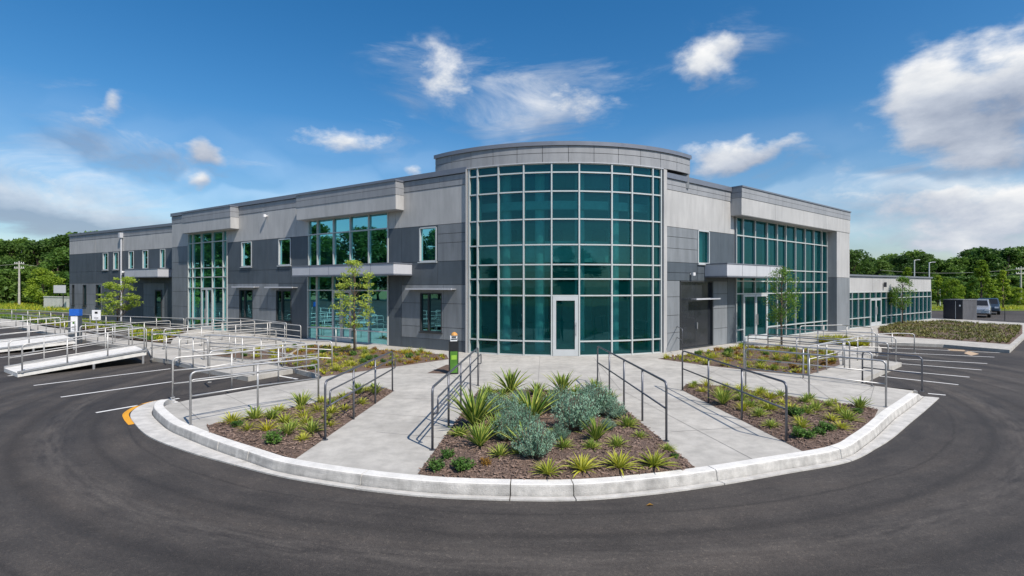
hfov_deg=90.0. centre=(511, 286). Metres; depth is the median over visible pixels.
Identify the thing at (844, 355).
railing
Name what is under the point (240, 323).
railing
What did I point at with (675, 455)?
shrub
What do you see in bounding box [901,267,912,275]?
broadleaf tree
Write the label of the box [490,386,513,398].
yucca plant
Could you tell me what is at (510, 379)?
yucca plant
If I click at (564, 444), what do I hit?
rosette plant
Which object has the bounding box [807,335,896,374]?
railing
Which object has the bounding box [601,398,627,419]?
sage bush
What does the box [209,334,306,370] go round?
railing
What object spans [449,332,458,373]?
totem sign
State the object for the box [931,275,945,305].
broadleaf tree
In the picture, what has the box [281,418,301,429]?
rosette plant
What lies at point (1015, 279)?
woodland tree
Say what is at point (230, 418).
rosette plant
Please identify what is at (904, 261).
woodland tree
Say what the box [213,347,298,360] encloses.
mulch bed
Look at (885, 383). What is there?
railing
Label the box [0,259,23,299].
woodland tree
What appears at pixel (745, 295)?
door
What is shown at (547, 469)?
rosette plant
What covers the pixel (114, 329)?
railing
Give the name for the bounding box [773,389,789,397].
rosette plant
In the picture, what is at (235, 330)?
railing
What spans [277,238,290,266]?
window
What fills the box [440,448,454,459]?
shrub
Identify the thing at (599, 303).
interior doors
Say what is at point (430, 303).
window
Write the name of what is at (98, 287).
window
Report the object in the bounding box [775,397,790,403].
rosette plant
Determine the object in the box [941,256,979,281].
woodland tree
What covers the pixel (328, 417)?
rosette plant
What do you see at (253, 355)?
railing
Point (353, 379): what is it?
railing
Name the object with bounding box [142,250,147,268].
window
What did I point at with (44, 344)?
railing
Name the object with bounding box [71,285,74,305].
window
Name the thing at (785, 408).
railing
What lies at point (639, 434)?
rosette plant
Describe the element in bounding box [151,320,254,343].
railing
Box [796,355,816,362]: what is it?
grass tuft
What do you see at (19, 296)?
utility pole
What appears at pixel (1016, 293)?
broadleaf tree
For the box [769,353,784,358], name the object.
rosette plant
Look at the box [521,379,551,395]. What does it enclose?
yucca plant
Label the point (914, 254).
woodland tree
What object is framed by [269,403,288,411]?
rosette plant
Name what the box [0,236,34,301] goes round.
woodland tree
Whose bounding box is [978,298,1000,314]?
parked car
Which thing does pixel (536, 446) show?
sage bush
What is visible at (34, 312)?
ground
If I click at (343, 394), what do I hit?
rosette plant
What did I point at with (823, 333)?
railing
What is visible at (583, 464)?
rosette plant
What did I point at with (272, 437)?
shrub
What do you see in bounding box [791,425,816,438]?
shrub
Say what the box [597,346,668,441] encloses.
railing
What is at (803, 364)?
railing
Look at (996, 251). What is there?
woodland tree
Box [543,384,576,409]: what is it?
sage bush
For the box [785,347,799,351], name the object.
rosette plant
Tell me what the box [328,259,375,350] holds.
young tree
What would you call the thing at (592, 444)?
rosette plant
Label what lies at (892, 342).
railing
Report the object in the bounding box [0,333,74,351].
access ramp
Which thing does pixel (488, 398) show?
sage bush
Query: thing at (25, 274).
woodland tree
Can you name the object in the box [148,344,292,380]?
ramp
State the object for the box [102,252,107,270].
window
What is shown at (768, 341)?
railing
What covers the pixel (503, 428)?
sage bush
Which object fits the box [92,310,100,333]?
parking sign
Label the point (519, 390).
sage bush
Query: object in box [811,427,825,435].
shrub
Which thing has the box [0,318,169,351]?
footpath
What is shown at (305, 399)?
yucca plant
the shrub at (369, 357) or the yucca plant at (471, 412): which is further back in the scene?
the shrub at (369, 357)
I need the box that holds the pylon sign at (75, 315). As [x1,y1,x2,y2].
[68,309,81,343]
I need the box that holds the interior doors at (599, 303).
[474,230,606,331]
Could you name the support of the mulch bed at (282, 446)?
on the pavement
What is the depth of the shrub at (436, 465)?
7.69 m
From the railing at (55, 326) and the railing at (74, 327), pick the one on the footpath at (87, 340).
the railing at (55, 326)
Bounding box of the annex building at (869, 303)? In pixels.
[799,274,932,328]
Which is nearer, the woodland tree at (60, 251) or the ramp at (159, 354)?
the ramp at (159, 354)
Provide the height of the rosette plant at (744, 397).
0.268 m
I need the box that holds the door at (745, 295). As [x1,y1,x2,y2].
[744,294,766,341]
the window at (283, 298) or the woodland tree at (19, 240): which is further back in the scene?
the woodland tree at (19, 240)
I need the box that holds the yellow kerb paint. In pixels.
[122,401,151,424]
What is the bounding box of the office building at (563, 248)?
[68,141,850,355]
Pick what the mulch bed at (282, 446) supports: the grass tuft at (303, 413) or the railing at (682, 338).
the grass tuft at (303, 413)
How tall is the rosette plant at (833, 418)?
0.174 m
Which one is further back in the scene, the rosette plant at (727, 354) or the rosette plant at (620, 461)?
the rosette plant at (727, 354)
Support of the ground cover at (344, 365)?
on the mulch bed at (363, 367)
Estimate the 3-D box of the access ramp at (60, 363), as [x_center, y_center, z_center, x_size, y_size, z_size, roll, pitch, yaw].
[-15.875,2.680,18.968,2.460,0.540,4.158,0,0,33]
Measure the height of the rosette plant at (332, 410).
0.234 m
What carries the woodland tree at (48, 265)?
on the lawn at (40, 310)
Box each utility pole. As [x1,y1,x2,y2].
[14,261,23,303]
[1015,266,1023,302]
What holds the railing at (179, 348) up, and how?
on the ramp at (159, 354)
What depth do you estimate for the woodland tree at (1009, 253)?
95.54 m
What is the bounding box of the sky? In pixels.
[0,0,1023,261]
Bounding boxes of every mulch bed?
[29,318,108,329]
[133,332,184,342]
[206,388,392,458]
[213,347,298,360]
[277,346,447,376]
[418,390,694,479]
[429,365,448,373]
[659,347,839,373]
[683,384,877,450]
[878,321,1021,343]
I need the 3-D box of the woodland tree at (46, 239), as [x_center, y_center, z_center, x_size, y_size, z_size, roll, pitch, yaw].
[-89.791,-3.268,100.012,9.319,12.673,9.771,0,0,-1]
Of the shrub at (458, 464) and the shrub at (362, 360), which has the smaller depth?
the shrub at (458, 464)
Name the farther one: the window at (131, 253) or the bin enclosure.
the bin enclosure
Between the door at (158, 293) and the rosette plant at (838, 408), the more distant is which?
the door at (158, 293)
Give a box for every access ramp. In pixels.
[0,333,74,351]
[4,345,146,376]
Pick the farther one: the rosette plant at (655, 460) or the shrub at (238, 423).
the shrub at (238, 423)
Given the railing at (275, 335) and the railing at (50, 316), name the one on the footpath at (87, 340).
the railing at (50, 316)
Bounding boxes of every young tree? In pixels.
[96,276,142,324]
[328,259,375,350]
[763,266,802,346]
[887,276,916,322]
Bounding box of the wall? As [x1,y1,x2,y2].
[43,296,68,307]
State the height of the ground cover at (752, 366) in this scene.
0.189 m
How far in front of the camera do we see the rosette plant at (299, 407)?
11.27 m
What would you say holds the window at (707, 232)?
in the office building at (563, 248)
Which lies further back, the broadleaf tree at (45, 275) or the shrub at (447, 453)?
the broadleaf tree at (45, 275)
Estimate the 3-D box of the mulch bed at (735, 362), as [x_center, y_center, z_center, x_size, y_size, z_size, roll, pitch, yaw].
[9.992,2.754,20.213,7.423,0.085,5.169,0,0,-42]
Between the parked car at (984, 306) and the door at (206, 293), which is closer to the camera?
the door at (206, 293)
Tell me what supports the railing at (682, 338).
on the pavement
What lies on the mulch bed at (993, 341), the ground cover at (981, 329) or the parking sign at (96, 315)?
the ground cover at (981, 329)
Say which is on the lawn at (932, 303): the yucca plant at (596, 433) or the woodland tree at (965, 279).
the woodland tree at (965, 279)
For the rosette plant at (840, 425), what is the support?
on the mulch bed at (832, 434)
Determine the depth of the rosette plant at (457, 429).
9.39 m
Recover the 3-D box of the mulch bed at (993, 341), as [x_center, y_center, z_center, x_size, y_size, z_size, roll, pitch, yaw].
[28.909,2.765,33.881,19.865,0.062,6.900,0,0,-45]
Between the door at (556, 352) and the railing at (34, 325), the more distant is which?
the railing at (34, 325)
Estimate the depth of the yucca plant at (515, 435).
8.52 m
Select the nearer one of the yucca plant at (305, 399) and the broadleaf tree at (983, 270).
the yucca plant at (305, 399)
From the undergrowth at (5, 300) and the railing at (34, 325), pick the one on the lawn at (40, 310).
the undergrowth at (5, 300)
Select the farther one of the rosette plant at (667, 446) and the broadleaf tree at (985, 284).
the broadleaf tree at (985, 284)
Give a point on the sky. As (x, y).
(906, 117)
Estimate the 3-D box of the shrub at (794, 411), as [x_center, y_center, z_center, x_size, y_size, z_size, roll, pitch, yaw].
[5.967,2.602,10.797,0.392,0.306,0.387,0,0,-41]
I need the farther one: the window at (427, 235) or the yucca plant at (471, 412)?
the window at (427, 235)
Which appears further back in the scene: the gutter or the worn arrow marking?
the worn arrow marking
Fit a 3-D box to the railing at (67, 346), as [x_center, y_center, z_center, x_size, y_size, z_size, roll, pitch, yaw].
[-15.004,2.183,18.122,0.102,1.234,3.571,0,0,33]
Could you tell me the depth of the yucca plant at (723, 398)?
11.96 m
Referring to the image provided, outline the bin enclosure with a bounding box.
[943,299,976,319]
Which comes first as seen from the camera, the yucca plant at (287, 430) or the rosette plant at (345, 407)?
the yucca plant at (287, 430)
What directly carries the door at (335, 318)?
in the office building at (563, 248)
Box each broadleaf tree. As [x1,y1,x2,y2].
[21,267,65,305]
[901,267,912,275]
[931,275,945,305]
[939,279,966,301]
[966,259,998,298]
[979,279,1004,304]
[991,270,1013,307]
[1008,287,1023,305]
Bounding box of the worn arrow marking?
[948,349,977,355]
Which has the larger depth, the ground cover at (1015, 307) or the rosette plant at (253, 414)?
the ground cover at (1015, 307)
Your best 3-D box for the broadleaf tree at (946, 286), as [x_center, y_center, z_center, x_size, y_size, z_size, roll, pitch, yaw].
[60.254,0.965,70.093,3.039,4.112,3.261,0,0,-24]
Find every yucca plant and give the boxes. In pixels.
[257,406,287,418]
[274,420,303,434]
[287,389,317,406]
[346,381,370,393]
[363,382,387,393]
[444,383,508,425]
[453,418,498,445]
[476,383,498,395]
[476,409,509,435]
[489,368,530,392]
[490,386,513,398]
[498,420,541,445]
[500,383,567,420]
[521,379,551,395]
[541,370,584,392]
[564,383,584,396]
[579,416,611,439]
[585,377,609,388]
[708,386,740,403]
[847,396,872,407]
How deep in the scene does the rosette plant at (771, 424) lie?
10.07 m
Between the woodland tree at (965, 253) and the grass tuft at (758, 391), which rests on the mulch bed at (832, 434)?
the grass tuft at (758, 391)
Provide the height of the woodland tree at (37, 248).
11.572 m
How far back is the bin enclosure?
43.65 m
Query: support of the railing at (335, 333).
on the pavement
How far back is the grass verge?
34.82 m
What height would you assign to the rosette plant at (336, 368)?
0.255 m
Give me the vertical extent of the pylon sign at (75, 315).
1.780 m
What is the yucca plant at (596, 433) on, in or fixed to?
on the mulch bed at (562, 454)
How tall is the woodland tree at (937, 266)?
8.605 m
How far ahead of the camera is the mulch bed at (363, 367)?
18.94 m
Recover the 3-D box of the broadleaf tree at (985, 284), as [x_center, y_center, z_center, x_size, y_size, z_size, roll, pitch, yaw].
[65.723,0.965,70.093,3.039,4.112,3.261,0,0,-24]
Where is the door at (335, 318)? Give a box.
[332,290,349,341]
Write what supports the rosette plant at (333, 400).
on the mulch bed at (282, 446)
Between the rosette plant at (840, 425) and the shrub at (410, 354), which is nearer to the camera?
the rosette plant at (840, 425)
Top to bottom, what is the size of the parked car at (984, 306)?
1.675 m
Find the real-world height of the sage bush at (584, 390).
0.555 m
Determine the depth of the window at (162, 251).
37.99 m
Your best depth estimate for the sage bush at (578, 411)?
9.54 m
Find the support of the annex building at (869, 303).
on the parking lot
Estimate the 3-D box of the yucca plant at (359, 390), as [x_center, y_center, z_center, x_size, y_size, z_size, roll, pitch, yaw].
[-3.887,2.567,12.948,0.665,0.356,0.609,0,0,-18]
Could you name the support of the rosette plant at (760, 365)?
on the mulch bed at (735, 362)
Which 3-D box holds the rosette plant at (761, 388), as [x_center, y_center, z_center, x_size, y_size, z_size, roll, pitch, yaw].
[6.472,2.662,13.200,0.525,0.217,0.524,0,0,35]
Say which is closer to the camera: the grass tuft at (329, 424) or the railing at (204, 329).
the grass tuft at (329, 424)
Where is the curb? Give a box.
[152,393,923,496]
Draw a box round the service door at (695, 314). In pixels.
[681,282,709,347]
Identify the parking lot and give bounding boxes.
[0,311,1023,575]
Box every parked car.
[977,299,990,317]
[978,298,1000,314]
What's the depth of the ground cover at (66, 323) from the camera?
38.03 m
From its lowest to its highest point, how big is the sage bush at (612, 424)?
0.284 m
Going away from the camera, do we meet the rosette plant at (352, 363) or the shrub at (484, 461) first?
the shrub at (484, 461)
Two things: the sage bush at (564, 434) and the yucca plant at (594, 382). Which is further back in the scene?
the yucca plant at (594, 382)
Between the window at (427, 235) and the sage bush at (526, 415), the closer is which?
the sage bush at (526, 415)
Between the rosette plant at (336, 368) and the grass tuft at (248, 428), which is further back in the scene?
the rosette plant at (336, 368)
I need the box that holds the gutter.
[130,396,938,500]
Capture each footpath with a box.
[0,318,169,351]
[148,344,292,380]
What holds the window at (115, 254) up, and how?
in the office building at (563, 248)
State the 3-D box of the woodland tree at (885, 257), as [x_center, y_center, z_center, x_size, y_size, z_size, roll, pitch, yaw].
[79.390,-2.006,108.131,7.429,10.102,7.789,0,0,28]
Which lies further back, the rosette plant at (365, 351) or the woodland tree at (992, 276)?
the woodland tree at (992, 276)
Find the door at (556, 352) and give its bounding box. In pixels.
[553,296,577,355]
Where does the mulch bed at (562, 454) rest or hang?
on the pavement
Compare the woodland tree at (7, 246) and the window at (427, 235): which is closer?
the window at (427, 235)
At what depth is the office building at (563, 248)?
24.92 m
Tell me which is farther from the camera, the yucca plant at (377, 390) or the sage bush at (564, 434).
the yucca plant at (377, 390)
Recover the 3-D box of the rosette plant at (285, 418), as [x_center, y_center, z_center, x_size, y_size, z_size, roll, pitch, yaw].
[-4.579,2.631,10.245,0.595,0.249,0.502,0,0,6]
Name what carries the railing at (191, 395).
on the pavement
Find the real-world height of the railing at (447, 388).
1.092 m
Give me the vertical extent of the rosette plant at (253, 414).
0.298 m
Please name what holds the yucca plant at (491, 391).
on the mulch bed at (562, 454)
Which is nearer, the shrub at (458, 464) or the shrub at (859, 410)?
the shrub at (458, 464)
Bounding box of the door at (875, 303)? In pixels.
[871,299,880,325]
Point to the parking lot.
(90, 489)
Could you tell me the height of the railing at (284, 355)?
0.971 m
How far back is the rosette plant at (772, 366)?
16.91 m
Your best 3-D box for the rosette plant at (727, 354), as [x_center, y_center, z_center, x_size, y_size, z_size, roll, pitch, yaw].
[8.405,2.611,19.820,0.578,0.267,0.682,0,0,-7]
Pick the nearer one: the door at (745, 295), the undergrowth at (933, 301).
the door at (745, 295)
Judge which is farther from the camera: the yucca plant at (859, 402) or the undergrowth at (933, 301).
the undergrowth at (933, 301)
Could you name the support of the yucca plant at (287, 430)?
on the mulch bed at (282, 446)
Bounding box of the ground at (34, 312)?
[5,312,68,312]
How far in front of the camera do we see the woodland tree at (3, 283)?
83.56 m
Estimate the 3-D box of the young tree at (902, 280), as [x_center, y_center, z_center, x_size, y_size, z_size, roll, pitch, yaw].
[28.589,1.060,37.562,1.912,3.682,1.789,0,0,-27]
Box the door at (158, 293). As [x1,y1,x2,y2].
[154,290,161,322]
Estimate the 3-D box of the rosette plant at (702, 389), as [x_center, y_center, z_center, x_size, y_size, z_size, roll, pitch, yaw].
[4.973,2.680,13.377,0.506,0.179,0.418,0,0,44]
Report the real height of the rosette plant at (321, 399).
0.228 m
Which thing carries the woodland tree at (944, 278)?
on the lawn at (932, 303)
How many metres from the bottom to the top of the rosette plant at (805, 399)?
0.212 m
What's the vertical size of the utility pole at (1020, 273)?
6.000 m
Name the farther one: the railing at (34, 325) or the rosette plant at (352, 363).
the railing at (34, 325)
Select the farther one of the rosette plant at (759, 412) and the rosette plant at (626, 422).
the rosette plant at (759, 412)
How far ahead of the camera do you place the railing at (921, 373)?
14.02 m
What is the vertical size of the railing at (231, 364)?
1.022 m
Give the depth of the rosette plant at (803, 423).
9.89 m
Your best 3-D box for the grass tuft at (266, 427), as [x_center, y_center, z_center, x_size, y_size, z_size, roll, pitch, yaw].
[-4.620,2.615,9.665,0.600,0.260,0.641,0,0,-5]
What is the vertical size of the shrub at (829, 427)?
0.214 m
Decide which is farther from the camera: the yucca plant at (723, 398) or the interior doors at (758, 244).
the interior doors at (758, 244)
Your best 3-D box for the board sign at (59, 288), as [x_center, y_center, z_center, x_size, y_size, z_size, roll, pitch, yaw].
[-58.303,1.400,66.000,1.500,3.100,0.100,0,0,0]
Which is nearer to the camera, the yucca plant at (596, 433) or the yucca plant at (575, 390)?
the yucca plant at (596, 433)
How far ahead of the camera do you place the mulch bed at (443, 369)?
16.96 m
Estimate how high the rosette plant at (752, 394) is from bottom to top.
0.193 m
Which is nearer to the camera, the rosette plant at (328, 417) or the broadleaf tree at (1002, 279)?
the rosette plant at (328, 417)
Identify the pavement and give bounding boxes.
[164,318,1023,475]
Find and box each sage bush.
[474,390,491,406]
[483,391,508,416]
[489,406,524,441]
[497,394,525,418]
[508,417,559,459]
[509,403,542,433]
[511,386,527,401]
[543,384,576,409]
[550,387,601,431]
[551,423,570,439]
[576,383,595,400]
[579,381,616,414]
[600,417,615,430]
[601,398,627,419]
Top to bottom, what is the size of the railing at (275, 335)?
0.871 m
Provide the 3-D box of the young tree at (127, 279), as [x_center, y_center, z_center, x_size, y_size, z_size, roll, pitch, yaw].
[-27.170,1.114,35.455,2.510,3.675,2.603,0,0,0]
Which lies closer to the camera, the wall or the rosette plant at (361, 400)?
the rosette plant at (361, 400)
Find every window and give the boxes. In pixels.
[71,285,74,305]
[83,285,86,305]
[95,285,100,306]
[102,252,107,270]
[113,252,118,269]
[128,251,133,268]
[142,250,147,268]
[160,249,164,267]
[239,290,252,318]
[240,241,251,267]
[276,290,290,322]
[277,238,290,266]
[418,226,436,262]
[419,293,441,333]
[697,230,709,264]
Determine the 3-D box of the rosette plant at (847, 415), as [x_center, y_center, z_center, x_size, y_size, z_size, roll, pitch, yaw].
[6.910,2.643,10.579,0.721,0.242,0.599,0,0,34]
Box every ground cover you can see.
[0,313,143,328]
[23,314,110,328]
[129,329,181,341]
[281,344,444,374]
[664,344,837,373]
[813,334,870,345]
[878,319,1021,342]
[931,304,1023,309]
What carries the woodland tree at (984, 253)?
on the lawn at (932, 303)
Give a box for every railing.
[0,309,184,333]
[0,317,60,336]
[0,321,75,342]
[8,324,132,365]
[16,314,147,348]
[21,328,144,372]
[79,320,170,343]
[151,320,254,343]
[151,333,208,368]
[163,322,300,349]
[170,343,318,397]
[178,330,276,361]
[185,318,286,338]
[189,358,318,424]
[203,335,332,367]
[208,343,298,382]
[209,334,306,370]
[316,327,355,346]
[322,351,395,440]
[429,347,481,450]
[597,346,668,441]
[677,326,682,350]
[681,350,787,442]
[743,342,873,386]
[745,348,887,407]
[747,334,849,369]
[767,327,876,356]
[799,325,872,346]
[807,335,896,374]
[816,340,889,372]
[860,351,923,391]
[877,333,914,352]
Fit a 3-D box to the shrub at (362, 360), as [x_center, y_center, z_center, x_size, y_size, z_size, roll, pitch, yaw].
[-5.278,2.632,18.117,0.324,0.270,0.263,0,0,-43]
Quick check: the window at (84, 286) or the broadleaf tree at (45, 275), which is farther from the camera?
the broadleaf tree at (45, 275)
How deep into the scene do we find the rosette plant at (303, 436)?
9.18 m
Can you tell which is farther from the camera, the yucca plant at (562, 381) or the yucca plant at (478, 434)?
the yucca plant at (562, 381)
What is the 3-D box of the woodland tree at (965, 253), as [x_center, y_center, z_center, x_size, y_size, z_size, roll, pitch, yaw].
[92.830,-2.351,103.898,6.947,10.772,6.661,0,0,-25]
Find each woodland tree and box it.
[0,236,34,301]
[0,240,36,301]
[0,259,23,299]
[0,277,10,301]
[9,239,54,301]
[9,264,41,303]
[32,238,67,265]
[34,256,68,295]
[38,246,68,296]
[41,234,68,270]
[850,249,877,274]
[861,257,882,271]
[866,260,894,275]
[877,253,902,268]
[886,255,922,276]
[900,249,925,275]
[914,253,934,275]
[918,258,953,279]
[931,276,962,300]
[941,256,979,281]
[946,275,986,298]
[957,249,978,264]
[961,246,1008,275]
[976,273,1011,294]
[985,275,1023,304]
[986,246,1023,301]
[992,248,1014,269]
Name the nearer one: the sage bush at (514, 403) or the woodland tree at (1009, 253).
the sage bush at (514, 403)
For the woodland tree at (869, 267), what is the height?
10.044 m
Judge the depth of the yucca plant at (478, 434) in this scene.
8.69 m
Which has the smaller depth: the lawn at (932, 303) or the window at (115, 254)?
the window at (115, 254)
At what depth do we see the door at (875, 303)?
36.38 m
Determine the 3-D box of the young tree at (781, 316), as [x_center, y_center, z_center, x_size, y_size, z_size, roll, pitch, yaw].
[12.635,0.964,23.847,1.773,3.875,1.921,0,0,0]
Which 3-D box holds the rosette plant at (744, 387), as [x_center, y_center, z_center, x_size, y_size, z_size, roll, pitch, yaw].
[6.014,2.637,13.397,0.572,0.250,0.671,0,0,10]
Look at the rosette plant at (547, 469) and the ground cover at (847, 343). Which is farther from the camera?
the ground cover at (847, 343)
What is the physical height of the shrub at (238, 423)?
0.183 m
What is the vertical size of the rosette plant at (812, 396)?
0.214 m
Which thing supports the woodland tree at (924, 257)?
on the lawn at (932, 303)
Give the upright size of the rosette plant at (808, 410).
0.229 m
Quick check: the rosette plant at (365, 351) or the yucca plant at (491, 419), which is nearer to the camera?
the yucca plant at (491, 419)
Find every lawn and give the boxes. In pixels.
[0,301,68,311]
[931,301,1023,310]
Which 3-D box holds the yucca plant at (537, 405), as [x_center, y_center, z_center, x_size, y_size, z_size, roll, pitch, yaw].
[0.510,2.350,10.340,1.540,0.750,1.494,0,0,-31]
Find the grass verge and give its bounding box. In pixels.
[7,315,147,330]
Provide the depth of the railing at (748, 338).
18.53 m
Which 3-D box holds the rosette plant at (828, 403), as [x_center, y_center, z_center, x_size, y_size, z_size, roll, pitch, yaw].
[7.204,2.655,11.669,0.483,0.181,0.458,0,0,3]
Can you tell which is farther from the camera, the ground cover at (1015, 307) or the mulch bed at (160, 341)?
the ground cover at (1015, 307)
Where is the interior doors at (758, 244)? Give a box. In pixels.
[646,242,760,334]
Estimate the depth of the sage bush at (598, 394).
10.77 m
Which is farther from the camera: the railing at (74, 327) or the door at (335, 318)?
the door at (335, 318)
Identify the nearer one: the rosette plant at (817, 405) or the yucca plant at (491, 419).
the yucca plant at (491, 419)
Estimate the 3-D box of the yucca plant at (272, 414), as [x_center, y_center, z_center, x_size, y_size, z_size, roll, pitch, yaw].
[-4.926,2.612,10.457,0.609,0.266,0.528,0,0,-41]
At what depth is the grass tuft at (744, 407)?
11.33 m
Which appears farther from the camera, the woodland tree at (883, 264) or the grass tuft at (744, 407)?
the woodland tree at (883, 264)
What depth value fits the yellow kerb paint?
11.68 m
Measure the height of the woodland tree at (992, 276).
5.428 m
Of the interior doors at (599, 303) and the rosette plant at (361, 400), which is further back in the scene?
the interior doors at (599, 303)
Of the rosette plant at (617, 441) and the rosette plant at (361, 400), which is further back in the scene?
the rosette plant at (361, 400)
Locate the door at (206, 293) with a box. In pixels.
[201,288,211,329]
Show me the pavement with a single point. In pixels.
(362, 441)
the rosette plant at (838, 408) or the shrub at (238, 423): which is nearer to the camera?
the shrub at (238, 423)
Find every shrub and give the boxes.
[230,418,243,427]
[262,427,284,444]
[358,358,367,363]
[365,355,372,359]
[405,351,413,357]
[427,456,444,471]
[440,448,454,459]
[450,456,476,472]
[481,456,491,465]
[670,452,678,457]
[788,403,804,415]
[789,364,797,368]
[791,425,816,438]
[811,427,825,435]
[817,420,836,430]
[851,407,862,413]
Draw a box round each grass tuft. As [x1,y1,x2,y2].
[236,422,257,430]
[250,418,279,430]
[294,408,314,417]
[305,402,327,413]
[319,420,339,425]
[698,377,717,386]
[732,400,753,410]
[748,387,770,395]
[758,390,784,399]
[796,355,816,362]
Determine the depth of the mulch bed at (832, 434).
10.60 m
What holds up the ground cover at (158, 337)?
on the mulch bed at (160, 341)
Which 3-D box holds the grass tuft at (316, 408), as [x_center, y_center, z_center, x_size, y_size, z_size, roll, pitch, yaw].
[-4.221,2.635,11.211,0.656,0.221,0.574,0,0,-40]
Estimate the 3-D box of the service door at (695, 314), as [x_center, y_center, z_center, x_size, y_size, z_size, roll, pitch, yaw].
[8.351,1.295,23.366,2.557,2.970,0.120,0,0,-38]
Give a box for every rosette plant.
[218,409,247,423]
[239,404,266,421]
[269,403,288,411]
[274,411,295,423]
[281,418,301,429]
[292,432,311,440]
[294,403,307,411]
[294,418,327,433]
[298,413,318,424]
[313,395,326,403]
[320,412,334,420]
[321,403,341,415]
[326,395,339,404]
[330,363,344,370]
[332,390,352,399]
[338,402,349,410]
[347,359,360,365]
[355,397,368,404]
[359,349,371,353]
[444,425,471,436]
[486,442,513,458]
[529,458,564,475]
[554,436,576,449]
[563,453,601,477]
[580,439,601,450]
[594,448,646,476]
[605,435,630,447]
[615,413,641,428]
[631,429,650,437]
[632,449,679,469]
[658,442,676,451]
[693,387,709,391]
[724,351,734,357]
[732,392,749,400]
[733,382,750,390]
[739,399,763,407]
[744,391,762,398]
[747,406,771,416]
[753,361,769,367]
[754,385,771,392]
[758,397,784,411]
[761,417,781,427]
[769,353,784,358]
[769,363,778,369]
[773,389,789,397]
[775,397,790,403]
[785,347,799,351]
[789,416,811,429]
[793,395,816,402]
[797,403,816,414]
[798,392,818,399]
[803,399,825,411]
[819,412,842,421]
[820,399,840,406]
[828,403,856,415]
[829,421,856,433]
[835,408,867,422]
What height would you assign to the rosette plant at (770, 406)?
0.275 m
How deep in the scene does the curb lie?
7.79 m
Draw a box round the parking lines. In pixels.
[0,348,997,412]
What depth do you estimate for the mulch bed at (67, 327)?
35.60 m
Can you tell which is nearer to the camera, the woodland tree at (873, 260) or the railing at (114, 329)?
the railing at (114, 329)
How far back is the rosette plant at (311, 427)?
9.63 m
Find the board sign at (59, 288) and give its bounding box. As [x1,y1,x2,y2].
[54,285,65,306]
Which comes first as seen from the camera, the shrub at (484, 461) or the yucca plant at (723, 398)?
the shrub at (484, 461)
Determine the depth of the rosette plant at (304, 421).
10.18 m
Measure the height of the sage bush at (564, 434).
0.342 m
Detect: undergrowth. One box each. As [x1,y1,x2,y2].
[0,285,68,303]
[931,286,1019,303]
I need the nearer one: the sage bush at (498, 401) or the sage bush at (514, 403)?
the sage bush at (514, 403)
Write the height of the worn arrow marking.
0.001 m
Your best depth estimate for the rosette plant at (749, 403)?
11.56 m
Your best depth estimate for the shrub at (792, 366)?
17.00 m
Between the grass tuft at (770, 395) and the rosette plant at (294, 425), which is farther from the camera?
the grass tuft at (770, 395)
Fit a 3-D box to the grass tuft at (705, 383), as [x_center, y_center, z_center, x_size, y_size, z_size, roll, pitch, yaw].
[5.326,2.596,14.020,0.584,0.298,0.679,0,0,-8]
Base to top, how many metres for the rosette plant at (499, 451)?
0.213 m
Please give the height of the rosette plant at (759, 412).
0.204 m
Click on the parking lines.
(296, 378)
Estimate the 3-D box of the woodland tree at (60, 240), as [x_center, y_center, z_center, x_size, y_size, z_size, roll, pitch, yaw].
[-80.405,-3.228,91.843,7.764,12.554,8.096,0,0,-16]
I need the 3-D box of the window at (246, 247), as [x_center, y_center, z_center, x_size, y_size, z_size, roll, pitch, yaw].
[-15.863,-1.895,30.622,1.122,1.550,0.705,0,0,6]

